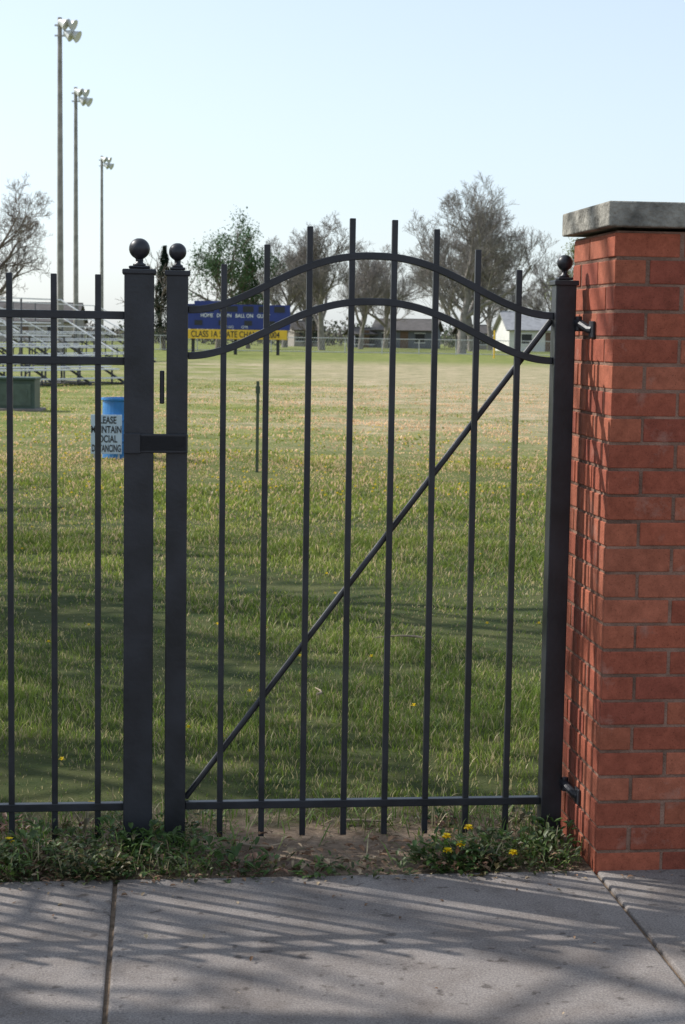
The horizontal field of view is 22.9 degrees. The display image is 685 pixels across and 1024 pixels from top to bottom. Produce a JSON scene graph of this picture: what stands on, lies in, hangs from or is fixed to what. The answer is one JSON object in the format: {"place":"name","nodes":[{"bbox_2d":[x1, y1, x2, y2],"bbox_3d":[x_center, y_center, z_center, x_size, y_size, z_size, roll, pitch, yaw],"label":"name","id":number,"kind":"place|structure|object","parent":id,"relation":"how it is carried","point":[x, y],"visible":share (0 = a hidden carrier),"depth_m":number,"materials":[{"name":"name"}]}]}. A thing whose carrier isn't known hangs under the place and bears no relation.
{"place":"outdoors","nodes":[
{"label":"outdoors","id":0,"kind":"place"},
{"bbox_2d":[0,332,684,1023],"bbox_3d":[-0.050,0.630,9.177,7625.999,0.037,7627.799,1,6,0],"label":"ground","id":1,"kind":"structure","parent":0,"point":[328,364],"depth_m":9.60,"materials":[{"name":"green plant"}]},
{"bbox_2d":[0,320,23,366],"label":"bleachers","id":2,"kind":"object","parent":1,"relation":"on","point":[2,352],"visible":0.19,"depth_m":68.22,"materials":[{"name":"metal"}]},
{"bbox_2d":[0,376,45,411],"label":"utility box","id":3,"kind":"object","parent":1,"relation":"on","point":[26,393],"visible":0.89,"depth_m":32.64,"materials":[{"name":"green metal"}]},
{"bbox_2d":[0,383,30,405],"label":"door","id":4,"kind":"structure","parent":3,"relation":"in","point":[21,392],"depth_m":32.64,"materials":[{"name":"green metal"}]},
{"bbox_2d":[0,172,52,307],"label":"bare tree","id":5,"kind":"object","parent":1,"relation":"on","point":[27,228],"visible":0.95,"depth_m":90.96,"materials":[{"name":"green plant"}]},
{"bbox_2d":[0,320,84,342],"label":"walls","id":6,"kind":"structure","parent":1,"relation":"on","point":[81,323],"depth_m":199.91,"materials":[{"name":"beige"}]},
{"bbox_2d":[22,326,28,341],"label":"door","id":7,"kind":"structure","parent":6,"relation":"attached to","point":[25,328],"depth_m":199.86,"materials":[{"name":"grey"}]},
{"bbox_2d":[0,302,87,322],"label":"roof","id":8,"kind":"structure","parent":6,"relation":"on","point":[28,306],"depth_m":202.40,"materials":[{"name":"grey metal"}]},
{"bbox_2d":[0,297,123,385],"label":"bleachers","id":9,"kind":"object","parent":1,"relation":"on","point":[63,380],"visible":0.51,"depth_m":49.51,"materials":[{"name":"metal"}]},
{"bbox_2d":[55,17,81,351],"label":"floodlight pole","id":10,"kind":"object","parent":1,"relation":"on","point":[71,33],"visible":0.96,"depth_m":101.23,"materials":[{"name":"metal"}]},
{"bbox_2d":[0,301,155,365],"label":"bleachers","id":11,"kind":"object","parent":1,"relation":"on","point":[41,331],"visible":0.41,"depth_m":79.77,"materials":[{"name":"metal"}]},
{"bbox_2d":[0,238,155,849],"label":"metal fence","id":12,"kind":"object","parent":1,"relation":"on","point":[137,362],"visible":0.91,"depth_m":5.13,"materials":[{"name":"black metal"}]},
{"bbox_2d":[72,87,92,349],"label":"floodlight pole","id":13,"kind":"object","parent":1,"relation":"on","point":[79,93],"visible":1,"depth_m":130.02,"materials":[{"name":"metal"}]},
{"bbox_2d":[99,156,113,344],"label":"floodlight pole","id":14,"kind":"object","parent":1,"relation":"on","point":[108,164],"visible":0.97,"depth_m":180.70,"materials":[{"name":"metal"}]},
{"bbox_2d":[101,397,123,459],"bbox_3d":[-2.704,-1.034,21.012,0.590,0.765,0.590,1,6,0],"label":"trash barrel","id":15,"kind":"object","parent":1,"relation":"on","point":[113,405],"visible":0.25,"depth_m":20.75,"materials":[{"name":"blue plastic"}]},
{"bbox_2d":[91,414,121,459],"bbox_3d":[-2.886,-0.885,20.691,0.380,0.610,0.027,1,6,0],"label":"distancing sign","id":16,"kind":"object","parent":15,"relation":"attached to","point":[111,434],"visible":0.67,"depth_m":20.67,"materials":[{"name":"metal"}]},
{"bbox_2d":[117,245,199,348],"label":"conifer tree","id":17,"kind":"object","parent":1,"relation":"on","point":[161,281],"visible":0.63,"depth_m":138.49,"materials":[{"name":"green plant"}]},
{"bbox_2d":[155,204,287,347],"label":"green tree","id":18,"kind":"object","parent":1,"relation":"on","point":[213,266],"visible":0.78,"depth_m":148.29,"materials":[{"name":"green plant"}]},
{"bbox_2d":[188,300,289,354],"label":"banner sign","id":19,"kind":"object","parent":1,"relation":"on","point":[246,320],"visible":0.77,"depth_m":119.14,"materials":[{"name":"blue paint"}]},
{"bbox_2d":[208,248,275,348],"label":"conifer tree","id":20,"kind":"object","parent":1,"relation":"on","point":[251,286],"visible":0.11,"depth_m":163.25,"materials":[{"name":"green plant"}]},
{"bbox_2d":[255,381,259,471],"bbox_3d":[-0.965,-0.936,19.221,0.050,1.100,0.035,1,6,0],"label":"metal stake","id":21,"kind":"object","parent":1,"relation":"on","point":[257,424],"visible":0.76,"depth_m":19.20,"materials":[{"name":"green paint"}]},
{"bbox_2d":[1,416,546,854],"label":"dandelion flowers","id":22,"kind":"object","parent":1,"relation":"on","point":[467,827],"visible":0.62,"depth_m":17.20,"materials":[{"name":"yellow plant"}]},
{"bbox_2d":[0,333,549,355],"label":"outfield fence","id":23,"kind":"object","parent":1,"relation":"on","point":[197,349],"visible":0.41,"depth_m":137.34,"materials":[{"name":"metal"}]},
{"bbox_2d":[255,229,318,346],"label":"bare tree","id":24,"kind":"object","parent":1,"relation":"on","point":[289,297],"visible":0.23,"depth_m":182.65,"materials":[{"name":"grey plant"}]},
{"bbox_2d":[85,317,495,347],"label":"distant tree line","id":25,"kind":"object","parent":1,"relation":"on","point":[329,334],"visible":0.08,"depth_m":216.22,"materials":[{"name":"green plant"}]},
{"bbox_2d":[0,778,582,885],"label":"weed patch","id":26,"kind":"object","parent":1,"relation":"on","point":[11,858],"visible":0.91,"depth_m":5.10,"materials":[{"name":"green plant"}]},
{"bbox_2d":[287,301,317,342],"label":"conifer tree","id":27,"kind":"object","parent":1,"relation":"on","point":[313,330],"visible":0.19,"depth_m":176.88,"materials":[{"name":"green plant"}]},
{"bbox_2d":[277,251,332,319],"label":"bare tree","id":28,"kind":"object","parent":1,"relation":"on","point":[301,307],"visible":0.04,"depth_m":202.62,"materials":[{"name":"grey plant"}]},
{"bbox_2d":[288,320,325,346],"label":"garden shed","id":29,"kind":"structure","parent":1,"relation":"on","point":[301,342],"depth_m":200.41,"materials":[{"name":"beige"}]},
{"bbox_2d":[296,332,317,340],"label":"windows","id":30,"kind":"structure","parent":29,"relation":"in","point":[297,339],"depth_m":200.22,"materials":[{"name":"black glass"}]},
{"bbox_2d":[258,211,363,349],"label":"bare tree","id":31,"kind":"object","parent":1,"relation":"on","point":[321,289],"visible":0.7,"depth_m":156.96,"materials":[{"name":"grey plant"}]},
{"bbox_2d":[240,635,422,847],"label":"fallen twigs","id":32,"kind":"object","parent":1,"relation":"on","point":[273,845],"visible":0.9,"depth_m":5.50,"materials":[{"name":"brown wood"}]},
{"bbox_2d":[0,822,672,1023],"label":"leaf litter","id":33,"kind":"object","parent":1,"relation":"on","point":[291,850],"visible":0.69,"depth_m":5.06,"materials":[{"name":"brown plant"}]},
{"bbox_2d":[124,218,594,842],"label":"metal gate","id":34,"kind":"structure","parent":1,"relation":"on","point":[564,322],"depth_m":5.23,"materials":[{"name":"black metal"}]},
{"bbox_2d":[336,246,400,348],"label":"bare tree","id":35,"kind":"object","parent":1,"relation":"on","point":[369,288],"visible":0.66,"depth_m":175.97,"materials":[{"name":"grey plant"}]},
{"bbox_2d":[332,241,431,347],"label":"bare tree","id":36,"kind":"object","parent":1,"relation":"on","point":[385,313],"visible":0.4,"depth_m":192.23,"materials":[{"name":"grey plant"}]},
{"bbox_2d":[374,326,440,348],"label":"walls","id":37,"kind":"structure","parent":1,"relation":"on","point":[411,344],"depth_m":197.91,"materials":[{"name":"grey"}]},
{"bbox_2d":[400,331,407,347],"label":"door","id":38,"kind":"structure","parent":37,"relation":"attached to","point":[403,334],"depth_m":197.95,"materials":[{"name":"brown wood"}]},
{"bbox_2d":[370,318,443,331],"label":"roof","id":39,"kind":"structure","parent":37,"relation":"on","point":[419,325],"depth_m":198.93,"materials":[{"name":"grey"}]},
{"bbox_2d":[405,215,509,351],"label":"bare tree","id":40,"kind":"object","parent":1,"relation":"on","point":[457,304],"visible":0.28,"depth_m":170.50,"materials":[{"name":"grey plant"}]},
{"bbox_2d":[404,172,559,353],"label":"bare tree","id":41,"kind":"object","parent":1,"relation":"on","point":[489,248],"visible":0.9,"depth_m":147.79,"materials":[{"name":"grey plant"}]},
{"bbox_2d":[469,260,531,349],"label":"bare tree","id":42,"kind":"object","parent":1,"relation":"on","point":[489,329],"visible":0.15,"depth_m":188.52,"materials":[{"name":"grey plant"}]},
{"bbox_2d":[522,254,573,311],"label":"bare tree","id":43,"kind":"object","parent":1,"relation":"on","point":[540,295],"visible":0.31,"depth_m":202.70,"materials":[{"name":"grey plant"}]},
{"bbox_2d":[543,237,584,305],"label":"green tree","id":44,"kind":"object","parent":1,"relation":"on","point":[571,251],"visible":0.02,"depth_m":139.21,"materials":[{"name":"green plant"}]},
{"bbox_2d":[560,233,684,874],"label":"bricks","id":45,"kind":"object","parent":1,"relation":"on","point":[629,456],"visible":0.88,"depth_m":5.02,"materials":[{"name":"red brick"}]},
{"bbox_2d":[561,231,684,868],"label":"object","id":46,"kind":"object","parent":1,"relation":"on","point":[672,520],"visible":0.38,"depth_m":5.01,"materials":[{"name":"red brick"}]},
{"bbox_2d":[562,201,684,236],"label":"cap","id":47,"kind":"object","parent":46,"relation":"on","point":[605,217],"depth_m":4.85,"materials":[{"name":"concrete"}]},
{"bbox_2d":[0,869,684,1023],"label":"sidewalk","id":48,"kind":"structure","parent":0,"point":[486,949],"depth_m":4.38,"materials":[{"name":"concrete"}]},
{"bbox_2d":[0,0,684,335],"label":"sky","id":49,"kind":"structure","parent":0,"point":[293,113],"materials":[{"name":"blue"}]},
{"bbox_2d":[343,327,377,347],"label":"garden shed","id":50,"kind":"structure","parent":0,"point":[368,333],"depth_m":198.00,"materials":[{"name":"grey"}]},
{"bbox_2d":[355,335,373,343],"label":"windows","id":51,"kind":"structure","parent":50,"relation":"in","point":[356,336],"depth_m":198.05,"materials":[{"name":"black glass"}]},
{"bbox_2d":[363,330,368,347],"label":"door","id":52,"kind":"structure","parent":50,"relation":"in","point":[365,331],"depth_m":197.86,"materials":[{"name":"brown wood"}]},
{"bbox_2d":[452,324,487,349],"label":"garden shed","id":53,"kind":"structure","parent":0,"point":[483,330],"depth_m":198.03,"materials":[{"name":"beige"}]},
{"bbox_2d":[495,318,550,351],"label":"walls","id":54,"kind":"structure","parent":0,"point":[502,333],"depth_m":180.53,"materials":[{"name":"white"}]},
{"bbox_2d":[492,311,550,331],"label":"roof","id":55,"kind":"structure","parent":54,"relation":"on","point":[529,323],"depth_m":181.51,"materials":[{"name":"grey"}]},
{"bbox_2d":[545,333,550,351],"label":"door","id":56,"kind":"structure","parent":54,"relation":"attached to","point":[547,338],"depth_m":180.51,"materials":[{"name":"brown wood"}]},
{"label":"window trim","id":57,"kind":"object","parent":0,"visible":0},
{"bbox_2d":[521,334,531,343],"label":"windows","id":58,"kind":"structure","parent":57,"relation":"attached to","point":[526,338],"depth_m":180.21,"materials":[{"name":"black glass"}]},
{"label":"window trim","id":59,"kind":"object","parent":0,"visible":0},
{"bbox_2d":[382,333,424,341],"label":"windows","id":60,"kind":"structure","parent":59,"relation":"attached to","point":[419,336],"depth_m":197.59,"materials":[{"name":"black glass"}]}
]}

